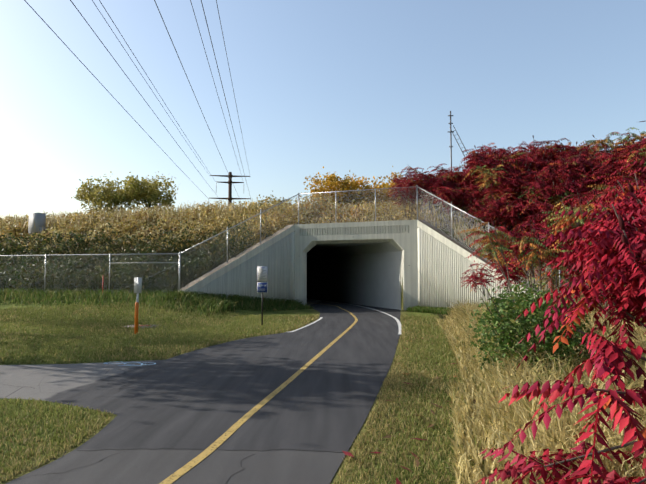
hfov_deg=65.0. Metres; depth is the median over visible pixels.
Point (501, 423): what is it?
tall grass
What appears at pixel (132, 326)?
handhole pad
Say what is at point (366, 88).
sky
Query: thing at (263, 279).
white trail sign
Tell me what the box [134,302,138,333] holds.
orange marker post
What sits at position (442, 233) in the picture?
culvert wing caps
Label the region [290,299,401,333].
edge line markings
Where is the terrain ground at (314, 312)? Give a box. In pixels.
[0,209,615,483]
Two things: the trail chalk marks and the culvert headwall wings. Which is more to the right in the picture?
the culvert headwall wings
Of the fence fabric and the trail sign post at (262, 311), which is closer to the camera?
the trail sign post at (262, 311)
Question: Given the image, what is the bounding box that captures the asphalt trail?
[0,299,400,483]
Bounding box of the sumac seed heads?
[394,135,640,272]
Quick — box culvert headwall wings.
[181,220,536,309]
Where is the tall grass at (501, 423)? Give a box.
[0,216,645,483]
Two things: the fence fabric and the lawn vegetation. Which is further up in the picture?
the fence fabric
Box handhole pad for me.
[125,325,157,327]
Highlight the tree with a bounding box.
[71,166,470,214]
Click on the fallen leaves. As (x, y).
(417, 462)
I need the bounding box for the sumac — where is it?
[388,121,645,483]
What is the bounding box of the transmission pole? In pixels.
[210,172,250,205]
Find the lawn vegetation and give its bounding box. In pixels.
[0,300,483,483]
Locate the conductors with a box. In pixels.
[24,0,250,198]
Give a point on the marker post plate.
(135, 285)
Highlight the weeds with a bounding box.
[0,189,528,293]
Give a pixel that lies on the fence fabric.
(241, 242)
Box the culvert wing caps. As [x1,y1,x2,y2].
[180,220,536,293]
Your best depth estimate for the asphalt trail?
6.22 m
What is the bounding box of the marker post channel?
[136,277,138,302]
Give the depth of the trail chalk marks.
8.74 m
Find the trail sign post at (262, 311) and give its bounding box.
[261,293,262,324]
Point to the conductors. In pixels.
(153, 85)
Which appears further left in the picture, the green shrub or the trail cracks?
the trail cracks
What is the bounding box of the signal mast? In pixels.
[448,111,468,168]
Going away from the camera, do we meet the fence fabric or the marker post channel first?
the marker post channel
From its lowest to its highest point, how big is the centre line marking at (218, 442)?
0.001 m
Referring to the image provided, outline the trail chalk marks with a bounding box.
[103,362,155,365]
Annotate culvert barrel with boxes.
[307,242,400,309]
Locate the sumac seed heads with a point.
(621, 222)
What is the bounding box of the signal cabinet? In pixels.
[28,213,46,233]
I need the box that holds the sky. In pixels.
[0,0,645,219]
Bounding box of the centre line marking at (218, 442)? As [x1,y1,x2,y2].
[159,303,357,483]
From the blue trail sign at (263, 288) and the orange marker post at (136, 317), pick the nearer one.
the orange marker post at (136, 317)
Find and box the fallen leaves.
[52,318,494,483]
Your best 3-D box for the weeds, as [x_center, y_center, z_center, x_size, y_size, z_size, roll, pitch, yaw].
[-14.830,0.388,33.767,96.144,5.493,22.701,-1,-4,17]
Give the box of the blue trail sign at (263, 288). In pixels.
[257,267,266,291]
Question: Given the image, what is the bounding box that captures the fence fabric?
[0,187,559,294]
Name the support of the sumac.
on the terrain ground at (314, 312)
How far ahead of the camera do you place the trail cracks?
4.49 m
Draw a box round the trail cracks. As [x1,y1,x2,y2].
[4,370,332,483]
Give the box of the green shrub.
[468,278,598,375]
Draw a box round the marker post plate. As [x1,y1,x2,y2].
[134,278,141,292]
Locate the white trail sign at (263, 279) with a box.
[257,266,267,292]

